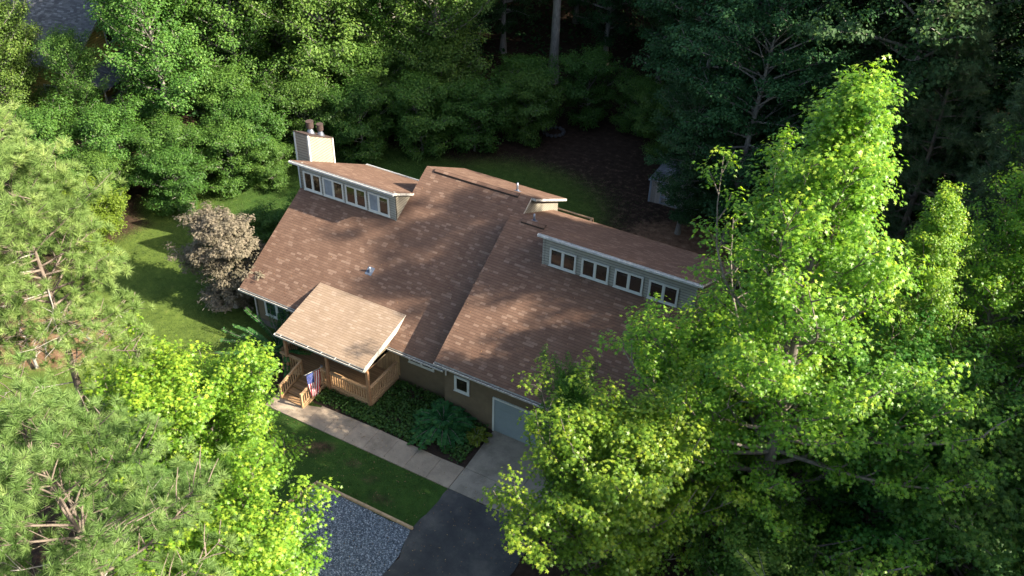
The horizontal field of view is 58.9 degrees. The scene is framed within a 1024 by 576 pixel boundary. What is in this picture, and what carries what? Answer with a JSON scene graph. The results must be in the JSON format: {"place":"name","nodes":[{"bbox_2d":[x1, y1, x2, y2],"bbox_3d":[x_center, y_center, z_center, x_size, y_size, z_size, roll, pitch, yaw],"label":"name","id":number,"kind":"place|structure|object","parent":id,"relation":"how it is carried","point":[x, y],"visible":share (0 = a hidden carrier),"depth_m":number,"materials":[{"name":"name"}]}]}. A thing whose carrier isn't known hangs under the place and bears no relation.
{"place":"outdoors","nodes":[
{"label":"outdoors","id":0,"kind":"place"},
{"bbox_2d":[0,138,659,523],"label":"lawn grass","id":1,"kind":"structure","parent":0,"point":[254,302],"depth_m":53.86,"materials":[{"name":"green plant"}]},
{"bbox_2d":[382,488,535,575],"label":"driveway","id":2,"kind":"structure","parent":0,"point":[436,526],"depth_m":39.55,"materials":[{"name":"grey asphalt"}]},
{"bbox_2d":[0,0,1023,575],"bbox_3d":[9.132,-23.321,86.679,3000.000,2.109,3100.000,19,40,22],"label":"ground","id":3,"kind":"structure","parent":0,"point":[608,154],"depth_m":59.61,"materials":[{"name":"green plant"}]},
{"bbox_2d":[0,0,50,120],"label":"hardwood tree","id":4,"kind":"object","parent":3,"relation":"on","point":[37,91],"visible":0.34,"depth_m":64.17,"materials":[{"name":"green plant"}]},
{"bbox_2d":[0,0,51,142],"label":"hardwood tree","id":5,"kind":"object","parent":3,"relation":"on","point":[14,94],"visible":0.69,"depth_m":61.67,"materials":[{"name":"green plant"}]},
{"bbox_2d":[0,170,64,256],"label":"shrub","id":6,"kind":"object","parent":3,"relation":"on","point":[32,208],"visible":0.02,"depth_m":55.44,"materials":[{"name":"green plant"}]},
{"bbox_2d":[3,89,86,184],"bbox_3d":[-30.543,-9.038,60.139,5.816,6.871,7.248,-7,37,-12],"label":"shrub","id":7,"kind":"object","parent":3,"relation":"on","point":[47,123],"visible":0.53,"depth_m":58.34,"materials":[{"name":"green plant"}]},
{"bbox_2d":[29,20,109,141],"bbox_3d":[-31.078,-14.077,64.422,4.773,9.534,5.947,-25,44,-31],"label":"hardwood tree","id":8,"kind":"object","parent":3,"relation":"on","point":[61,44],"visible":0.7,"depth_m":62.88,"materials":[{"name":"green plant"}]},
{"bbox_2d":[0,100,156,539],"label":"pine tree","id":9,"kind":"object","parent":3,"relation":"on","point":[16,154],"visible":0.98,"depth_m":30.92,"materials":[{"name":"green plant"}]},
{"bbox_2d":[0,0,173,114],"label":"neighbour house","id":10,"kind":"structure","parent":3,"relation":"on","point":[73,13],"depth_m":70.48,"materials":[{"name":"grey"}]},
{"bbox_2d":[46,173,129,253],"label":"shrub","id":11,"kind":"object","parent":3,"relation":"on","point":[111,207],"visible":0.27,"depth_m":55.41,"materials":[{"name":"green plant"}]},
{"bbox_2d":[48,93,147,198],"bbox_3d":[-26.631,-9.364,60.755,5.525,6.866,6.886,9,37,9],"label":"shrub","id":12,"kind":"object","parent":3,"relation":"on","point":[99,121],"visible":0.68,"depth_m":58.94,"materials":[{"name":"green plant"}]},
{"bbox_2d":[61,143,137,221],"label":"shrub","id":13,"kind":"object","parent":3,"relation":"on","point":[94,161],"visible":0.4,"depth_m":57.26,"materials":[{"name":"green plant"}]},
{"bbox_2d":[0,337,253,575],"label":"pine tree","id":14,"kind":"object","parent":3,"relation":"on","point":[56,439],"visible":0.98,"depth_m":22.17,"materials":[{"name":"green plant"}]},
{"bbox_2d":[83,0,213,148],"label":"hardwood tree","id":15,"kind":"object","parent":3,"relation":"on","point":[132,38],"visible":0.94,"depth_m":61.94,"materials":[{"name":"green plant"}]},
{"bbox_2d":[82,0,217,107],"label":"hardwood tree","id":16,"kind":"object","parent":3,"relation":"on","point":[154,21],"visible":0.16,"depth_m":64.99,"materials":[{"name":"green plant"}]},
{"bbox_2d":[117,47,192,122],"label":"shrub","id":17,"kind":"object","parent":3,"relation":"on","point":[138,89],"visible":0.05,"depth_m":67.08,"materials":[{"name":"green plant"}]},
{"bbox_2d":[124,141,209,215],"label":"shrub","id":18,"kind":"object","parent":3,"relation":"on","point":[171,160],"visible":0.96,"depth_m":58.70,"materials":[{"name":"green plant"}]},
{"bbox_2d":[128,109,211,198],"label":"shrub","id":19,"kind":"object","parent":3,"relation":"on","point":[165,129],"visible":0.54,"depth_m":59.59,"materials":[{"name":"green plant"}]},
{"bbox_2d":[131,448,230,572],"bbox_3d":[-11.225,9.873,32.586,4.100,9.978,3.408,-6,37,-10],"label":"pine tree","id":20,"kind":"object","parent":3,"relation":"on","point":[158,473],"visible":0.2,"depth_m":30.14,"materials":[{"name":"green plant"}]},
{"bbox_2d":[67,309,315,546],"bbox_3d":[-12.456,6.454,35.983,7.879,11.370,7.181,4,37,3],"label":"sweetgum tree","id":21,"kind":"object","parent":3,"relation":"on","point":[167,387],"visible":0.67,"depth_m":33.56,"materials":[{"name":"green plant"}]},
{"bbox_2d":[169,0,245,57],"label":"poplar tree","id":22,"kind":"object","parent":3,"relation":"on","point":[202,39],"visible":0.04,"depth_m":71.05,"materials":[{"name":"green plant"}]},
{"bbox_2d":[162,200,265,313],"bbox_3d":[-15.852,-1.413,51.279,6.380,6.956,4.865,19,40,22],"label":"smoke bush","id":23,"kind":"object","parent":3,"relation":"on","point":[223,236],"visible":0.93,"depth_m":49.96,"materials":[{"name":"pink plant"}]},
{"bbox_2d":[166,53,271,155],"bbox_3d":[-20.900,-12.587,65.037,7.973,7.265,6.397,26,43,29],"label":"shrub","id":24,"kind":"object","parent":3,"relation":"on","point":[218,83],"visible":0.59,"depth_m":62.83,"materials":[{"name":"green plant"}]},
{"bbox_2d":[104,437,342,575],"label":"sweetgum tree","id":25,"kind":"object","parent":3,"relation":"on","point":[274,549],"visible":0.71,"depth_m":28.53,"materials":[{"name":"green plant"}]},
{"bbox_2d":[153,0,293,98],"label":"hardwood tree","id":26,"kind":"object","parent":3,"relation":"on","point":[233,41],"visible":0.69,"depth_m":66.17,"materials":[{"name":"green plant"}]},
{"bbox_2d":[185,114,276,199],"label":"shrub","id":27,"kind":"object","parent":3,"relation":"on","point":[231,135],"visible":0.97,"depth_m":60.75,"materials":[{"name":"green plant"}]},
{"bbox_2d":[198,88,291,178],"bbox_3d":[-18.506,-10.642,63.346,6.524,6.231,5.234,21,40,24],"label":"shrub","id":28,"kind":"object","parent":3,"relation":"on","point":[260,112],"visible":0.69,"depth_m":61.59,"materials":[{"name":"green plant"}]},
{"bbox_2d":[235,199,286,260],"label":"shrub","id":29,"kind":"object","parent":3,"relation":"on","point":[260,224],"visible":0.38,"depth_m":53.88,"materials":[{"name":"green plant"}]},
{"bbox_2d":[215,303,312,377],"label":"crepe myrtle","id":30,"kind":"object","parent":3,"relation":"on","point":[253,333],"visible":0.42,"depth_m":48.42,"materials":[{"name":"plant"}]},
{"bbox_2d":[245,133,293,192],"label":"shrub","id":31,"kind":"object","parent":3,"relation":"on","point":[270,170],"visible":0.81,"depth_m":61.81,"materials":[{"name":"green plant"}]},
{"bbox_2d":[224,0,341,81],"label":"hardwood tree","id":32,"kind":"object","parent":3,"relation":"on","point":[271,50],"visible":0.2,"depth_m":72.93,"materials":[{"name":"green plant"}]},
{"bbox_2d":[172,485,409,575],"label":"gravel pad","id":33,"kind":"object","parent":3,"relation":"on","point":[365,530],"visible":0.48,"depth_m":39.66,"materials":[{"name":"grey gravel"}]},
{"bbox_2d":[256,69,344,163],"bbox_3d":[-15.329,-12.163,65.168,7.248,6.694,5.816,2,37,1],"label":"shrub","id":34,"kind":"object","parent":3,"relation":"on","point":[302,94],"visible":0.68,"depth_m":63.71,"materials":[{"name":"green plant"}]},
{"bbox_2d":[232,0,372,85],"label":"hardwood tree","id":35,"kind":"object","parent":3,"relation":"on","point":[315,13],"visible":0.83,"depth_m":65.14,"materials":[{"name":"green plant"}]},
{"bbox_2d":[299,31,409,135],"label":"shrub","id":36,"kind":"object","parent":3,"relation":"on","point":[372,61],"visible":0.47,"depth_m":66.51,"materials":[{"name":"green plant"}]},
{"bbox_2d":[320,68,405,164],"bbox_3d":[-11.001,-12.030,65.404,5.525,6.411,6.886,13,38,15],"label":"shrub","id":37,"kind":"object","parent":3,"relation":"on","point":[359,91],"visible":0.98,"depth_m":64.39,"materials":[{"name":"green plant"}]},
{"bbox_2d":[265,394,463,487],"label":"front walk","id":38,"kind":"structure","parent":3,"relation":"on","point":[433,468],"depth_m":44.29,"materials":[{"name":"concrete"}]},
{"bbox_2d":[276,392,519,575],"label":"fallen leaves","id":39,"kind":"object","parent":38,"relation":"on","point":[388,494],"visible":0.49,"depth_m":41.63,"materials":[{"name":"brown plant"}]},
{"bbox_2d":[316,481,412,529],"bbox_3d":[-6.729,9.814,41.093,5.340,0.140,0.110,19,40,22],"label":"edging board","id":40,"kind":"object","parent":3,"relation":"on","point":[383,514],"visible":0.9,"depth_m":40.94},
{"bbox_2d":[334,1,394,29],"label":"hardwood tree","id":41,"kind":"object","parent":3,"relation":"on","point":[389,17],"visible":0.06,"depth_m":80.91,"materials":[{"name":"green plant"}]},
{"bbox_2d":[323,0,431,71],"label":"hardwood tree","id":42,"kind":"object","parent":3,"relation":"on","point":[380,23],"visible":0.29,"depth_m":73.25,"materials":[{"name":"green plant"}]},
{"bbox_2d":[314,381,492,466],"bbox_3d":[-5.355,6.299,46.029,8.930,0.001,3.580,19,40,22],"label":"planting bed","id":43,"kind":"object","parent":3,"relation":"on","point":[433,449],"visible":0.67,"depth_m":44.91,"materials":[{"name":"soil"}]},
{"bbox_2d":[314,378,488,463],"bbox_3d":[-5.461,6.139,45.973,8.825,0.443,3.481,19,40,22],"label":"ground cover","id":44,"kind":"object","parent":43,"relation":"on","point":[387,400],"visible":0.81,"depth_m":45.87,"materials":[{"name":"green plant"}]},
{"bbox_2d":[407,398,476,453],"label":"fronded shrub","id":45,"kind":"object","parent":43,"relation":"on","point":[445,419],"visible":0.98,"depth_m":44.39,"materials":[{"name":"green plant"}]},
{"bbox_2d":[465,426,492,447],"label":"hosta","id":46,"kind":"object","parent":43,"relation":"in","point":[473,437],"visible":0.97,"depth_m":44.34,"materials":[{"name":"green plant"}]},
{"bbox_2d":[382,65,458,162],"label":"shrub","id":47,"kind":"object","parent":3,"relation":"on","point":[417,90],"visible":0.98,"depth_m":64.91,"materials":[{"name":"green plant"}]},
{"bbox_2d":[347,0,496,98],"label":"hardwood tree","id":48,"kind":"object","parent":3,"relation":"on","point":[459,12],"visible":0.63,"depth_m":66.55,"materials":[{"name":"green plant"}]},
{"bbox_2d":[372,24,483,135],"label":"shrub","id":49,"kind":"object","parent":3,"relation":"on","point":[447,57],"visible":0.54,"depth_m":66.64,"materials":[{"name":"green plant"}]},
{"bbox_2d":[412,0,498,65],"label":"hardwood tree","id":50,"kind":"object","parent":3,"relation":"on","point":[476,26],"visible":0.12,"depth_m":75.06,"materials":[{"name":"green plant"}]},
{"bbox_2d":[433,72,520,155],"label":"shrub","id":51,"kind":"object","parent":3,"relation":"on","point":[475,96],"visible":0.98,"depth_m":65.68,"materials":[{"name":"green plant"}]},
{"bbox_2d":[238,119,737,459],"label":"house","id":52,"kind":"structure","parent":3,"relation":"on","point":[342,330],"depth_m":46.29,"materials":[{"name":"beige"}]},
{"bbox_2d":[264,301,289,322],"bbox_3d":[-12.964,1.308,50.068,1.760,1.100,0.090,19,40,22],"label":"window","id":53,"kind":"structure","parent":52,"relation":"in","point":[275,309],"depth_m":50.15,"materials":[{"name":"paint"}]},
{"bbox_2d":[303,365,322,396],"bbox_3d":[-10.015,4.745,46.073,0.170,1.940,1.432,18,39,20],"label":"flag","id":54,"kind":"object","parent":52,"relation":"attached to","point":[313,379],"visible":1,"depth_m":46.02,"materials":[{"name":"fabric"}]},
{"bbox_2d":[303,170,322,194],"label":"window","id":55,"kind":"structure","parent":52,"relation":"in","point":[312,182],"depth_m":50.58,"materials":[{"name":"paint"}]},
{"bbox_2d":[322,176,344,202],"bbox_3d":[-9.860,-5.427,50.044,1.460,1.190,0.090,19,40,22],"label":"window","id":56,"kind":"structure","parent":52,"relation":"in","point":[332,189],"depth_m":50.05,"materials":[{"name":"paint"}]},
{"bbox_2d":[344,184,367,209],"bbox_3d":[-8.514,-4.959,49.472,1.450,1.190,0.090,19,40,22],"label":"window","id":57,"kind":"structure","parent":52,"relation":"in","point":[356,197],"depth_m":49.48,"materials":[{"name":"paint"}]},
{"bbox_2d":[367,191,389,217],"bbox_3d":[-7.186,-4.498,48.908,1.420,1.190,0.090,19,40,22],"label":"window","id":58,"kind":"structure","parent":52,"relation":"in","point":[378,204],"depth_m":48.92,"materials":[{"name":"paint"}]},
{"bbox_2d":[247,178,620,379],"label":"roof litter","id":59,"kind":"object","parent":52,"relation":"on","point":[450,290],"visible":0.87,"depth_m":46.48,"materials":[{"name":"brown plant"}]},
{"bbox_2d":[453,375,469,396],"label":"window","id":60,"kind":"structure","parent":52,"relation":"in","point":[461,385],"depth_m":44.51,"materials":[{"name":"paint"}]},
{"bbox_2d":[492,396,554,450],"bbox_3d":[1.144,6.888,43.591,4.780,2.260,0.071,19,40,22],"label":"garage door","id":61,"kind":"structure","parent":52,"relation":"in","point":[505,415],"depth_m":44.09,"materials":[{"name":"paint"}]},
{"bbox_2d":[548,247,576,273],"bbox_3d":[2.429,-1.316,43.655,1.470,1.050,0.090,19,40,22],"label":"window","id":62,"kind":"structure","parent":52,"relation":"in","point":[559,259],"depth_m":43.66,"materials":[{"name":"paint"}]},
{"bbox_2d":[580,257,609,284],"bbox_3d":[3.920,-0.798,43.022,1.470,1.050,0.090,19,40,22],"label":"window","id":63,"kind":"structure","parent":52,"relation":"in","point":[590,269],"depth_m":43.03,"materials":[{"name":"paint"}]},
{"bbox_2d":[612,268,643,296],"bbox_3d":[5.432,-0.273,42.379,1.500,1.050,0.090,19,40,22],"label":"window","id":64,"kind":"structure","parent":52,"relation":"in","point":[626,281],"depth_m":42.38,"materials":[{"name":"paint"}]},
{"bbox_2d":[646,279,678,307],"bbox_3d":[6.939,0.251,41.738,1.500,1.050,0.090,19,40,22],"label":"window","id":65,"kind":"structure","parent":52,"relation":"in","point":[671,292],"depth_m":41.73,"materials":[{"name":"paint"}]},
{"bbox_2d":[449,431,563,526],"bbox_3d":[0.238,8.956,42.705,4.970,0.104,4.280,19,40,22],"label":"concrete apron","id":66,"kind":"object","parent":3,"relation":"on","point":[491,458],"visible":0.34,"depth_m":42.96,"materials":[{"name":"grey concrete"}]},
{"bbox_2d":[0,0,1023,557],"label":"undergrowth","id":67,"kind":"object","parent":3,"relation":"on","point":[572,80],"visible":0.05,"depth_m":83.80,"materials":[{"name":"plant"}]},
{"bbox_2d":[477,0,547,53],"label":"hardwood tree","id":68,"kind":"object","parent":3,"relation":"on","point":[498,13],"visible":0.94,"depth_m":81.44,"materials":[{"name":"green plant"}]},
{"bbox_2d":[492,59,566,147],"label":"shrub","id":69,"kind":"object","parent":3,"relation":"on","point":[532,86],"visible":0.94,"depth_m":67.28,"materials":[{"name":"green plant"}]},
{"bbox_2d":[489,51,579,130],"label":"shrub","id":70,"kind":"object","parent":3,"relation":"on","point":[531,62],"visible":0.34,"depth_m":69.62,"materials":[{"name":"green plant"}]},
{"bbox_2d":[548,0,560,84],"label":"pine tree","id":71,"kind":"object","parent":3,"relation":"on","point":[555,34],"visible":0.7,"depth_m":76.38,"materials":[{"name":"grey plant"}]},
{"bbox_2d":[543,125,565,137],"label":"fire ring","id":72,"kind":"object","parent":3,"relation":"on","point":[563,132],"visible":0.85,"depth_m":70.95,"materials":[{"name":"stone"}]},
{"bbox_2d":[533,343,601,491],"bbox_3d":[2.302,6.864,36.696,2.591,10.627,3.464,-15,40,-21],"label":"sweetgum tree","id":73,"kind":"object","parent":3,"relation":"on","point":[565,388],"visible":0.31,"depth_m":34.30,"materials":[{"name":"green plant"}]},
{"bbox_2d":[555,40,633,130],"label":"shrub","id":74,"kind":"object","parent":3,"relation":"on","point":[593,67],"visible":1,"depth_m":70.12,"materials":[{"name":"green plant"}]},
{"bbox_2d":[565,0,643,56],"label":"hardwood tree","id":75,"kind":"object","parent":3,"relation":"on","point":[598,19],"visible":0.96,"depth_m":79.86,"materials":[{"name":"green plant"}]},
{"bbox_2d":[476,349,765,575],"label":"sweetgum tree","id":76,"kind":"object","parent":3,"relation":"on","point":[593,508],"visible":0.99,"depth_m":30.44,"materials":[{"name":"green plant"}]},
{"bbox_2d":[601,66,672,137],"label":"shrub","id":77,"kind":"object","parent":3,"relation":"on","point":[636,85],"visible":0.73,"depth_m":69.65,"materials":[{"name":"green plant"}]},
{"bbox_2d":[634,89,689,160],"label":"shrub","id":78,"kind":"object","parent":3,"relation":"on","point":[649,130],"visible":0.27,"depth_m":66.50,"materials":[{"name":"green plant"}]},
{"bbox_2d":[630,0,695,83],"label":"hardwood tree","id":79,"kind":"object","parent":3,"relation":"on","point":[647,12],"visible":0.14,"depth_m":75.75,"materials":[{"name":"green plant"}]},
{"bbox_2d":[648,160,700,210],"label":"shed","id":80,"kind":"structure","parent":3,"relation":"on","point":[654,196],"depth_m":62.66,"materials":[{"name":"grey wood"}]},
{"bbox_2d":[633,0,717,92],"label":"hardwood tree","id":81,"kind":"object","parent":3,"relation":"on","point":[666,17],"visible":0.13,"depth_m":70.14,"materials":[{"name":"green plant"}]},
{"bbox_2d":[641,74,762,234],"bbox_3d":[11.197,-7.732,56.768,6.555,10.655,6.566,22,41,25],"label":"hardwood tree","id":82,"kind":"object","parent":3,"relation":"on","point":[673,187],"visible":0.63,"depth_m":55.68,"materials":[{"name":"green plant"}]},
{"bbox_2d":[626,0,806,153],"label":"hardwood tree","id":83,"kind":"object","parent":3,"relation":"on","point":[657,45],"visible":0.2,"depth_m":58.98,"materials":[{"name":"green plant"}]},
{"bbox_2d":[692,172,747,224],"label":"shrub","id":84,"kind":"object","parent":3,"relation":"on","point":[712,189],"visible":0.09,"depth_m":60.40,"materials":[{"name":"green plant"}]},
{"bbox_2d":[607,282,838,536],"bbox_3d":[8.109,5.554,37.144,8.667,12.507,7.900,9,37,9],"label":"sweetgum tree","id":85,"kind":"object","parent":3,"relation":"on","point":[710,338],"visible":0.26,"depth_m":34.45,"materials":[{"name":"green plant"}]},
{"bbox_2d":[660,0,808,161],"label":"hardwood tree","id":86,"kind":"object","parent":3,"relation":"on","point":[694,56],"visible":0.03,"depth_m":61.51,"materials":[{"name":"green plant"}]},
{"bbox_2d":[727,213,784,274],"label":"shrub","id":87,"kind":"object","parent":3,"relation":"on","point":[747,221],"visible":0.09,"depth_m":55.29,"materials":[{"name":"green plant"}]},
{"bbox_2d":[678,478,840,575],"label":"sweetgum tree","id":88,"kind":"object","parent":3,"relation":"on","point":[740,536],"visible":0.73,"depth_m":30.45,"materials":[{"name":"green plant"}]},
{"bbox_2d":[671,0,873,210],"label":"hardwood tree","id":89,"kind":"object","parent":3,"relation":"on","point":[760,66],"visible":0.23,"depth_m":53.94,"materials":[{"name":"green plant"}]},
{"bbox_2d":[651,0,907,245],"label":"pine tree","id":90,"kind":"object","parent":3,"relation":"on","point":[785,90],"visible":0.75,"depth_m":51.21,"materials":[{"name":"green plant"}]},
{"bbox_2d":[581,54,1023,575],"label":"sweetgum tree","id":91,"kind":"object","parent":3,"relation":"on","point":[861,161],"visible":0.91,"depth_m":28.07,"materials":[{"name":"green plant"}]},
{"bbox_2d":[720,547,897,575],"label":"arching tree","id":92,"kind":"object","parent":3,"relation":"on","point":[761,572],"visible":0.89,"depth_m":28.62,"materials":[{"name":"green plant"}]},
{"bbox_2d":[792,494,876,575],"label":"shrub","id":93,"kind":"object","parent":3,"relation":"on","point":[820,536],"visible":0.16,"depth_m":34.34,"materials":[{"name":"green plant"}]},
{"bbox_2d":[784,0,898,149],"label":"hardwood tree","id":94,"kind":"object","parent":3,"relation":"on","point":[840,46],"visible":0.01,"depth_m":61.38,"materials":[{"name":"green plant"}]},
{"bbox_2d":[780,0,968,187],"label":"hardwood tree","id":95,"kind":"object","parent":3,"relation":"on","point":[893,23],"visible":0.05,"depth_m":55.03,"materials":[{"name":"green plant"}]},
{"bbox_2d":[792,535,975,575],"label":"sweetgum tree","id":96,"kind":"object","parent":3,"relation":"on","point":[917,572],"visible":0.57,"depth_m":29.39,"materials":[{"name":"green plant"}]},
{"bbox_2d":[797,178,981,512],"bbox_3d":[14.624,3.106,36.429,6.242,17.625,7.791,-3,37,-7],"label":"sweetgum tree","id":97,"kind":"object","parent":3,"relation":"on","point":[938,232],"visible":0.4,"depth_m":32.01,"materials":[{"name":"green plant"}]},
{"bbox_2d":[788,0,1023,240],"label":"hardwood tree","id":98,"kind":"object","parent":3,"relation":"on","point":[922,37],"visible":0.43,"depth_m":46.69,"materials":[{"name":"green plant"}]},
{"bbox_2d":[798,277,1023,575],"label":"sweetgum tree","id":99,"kind":"object","parent":3,"relation":"on","point":[844,520],"visible":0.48,"depth_m":31.09,"materials":[{"name":"green plant"}]},
{"bbox_2d":[846,0,1005,265],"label":"pine tree","id":100,"kind":"object","parent":3,"relation":"on","point":[940,101],"visible":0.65,"depth_m":46.43,"materials":[{"name":"green plant"}]},
{"bbox_2d":[836,162,1023,466],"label":"sweetgum tree","id":101,"kind":"object","parent":3,"relation":"on","point":[996,300],"visible":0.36,"depth_m":33.43,"materials":[{"name":"green plant"}]},
{"bbox_2d":[863,384,1023,575],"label":"sweetgum tree","id":102,"kind":"object","parent":3,"relation":"on","point":[969,537],"visible":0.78,"depth_m":28.36,"materials":[{"name":"green plant"}]},
{"bbox_2d":[871,0,1022,188],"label":"hardwood tree","id":103,"kind":"object","parent":3,"relation":"on","point":[924,182],"depth_m":58.76,"materials":[{"name":"green plant"}]},
{"bbox_2d":[875,0,1023,241],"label":"hardwood tree","id":104,"kind":"object","parent":3,"relation":"on","point":[1009,64],"visible":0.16,"depth_m":49.56,"materials":[{"name":"green plant"}]},
{"bbox_2d":[915,46,1023,362],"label":"pine tree","id":105,"kind":"object","parent":3,"relation":"on","point":[993,166],"visible":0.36,"depth_m":38.80,"materials":[{"name":"green plant"}]},
{"bbox_2d":[956,118,1023,391],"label":"sweetgum tree","id":106,"kind":"object","parent":3,"relation":"on","point":[999,329],"visible":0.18,"depth_m":37.26,"materials":[{"name":"green plant"}]},
{"bbox_2d":[976,4,1023,252],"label":"hardwood tree","id":107,"kind":"object","parent":3,"relation":"on","point":[1020,73],"visible":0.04,"depth_m":53.69,"materials":[{"name":"green plant"}]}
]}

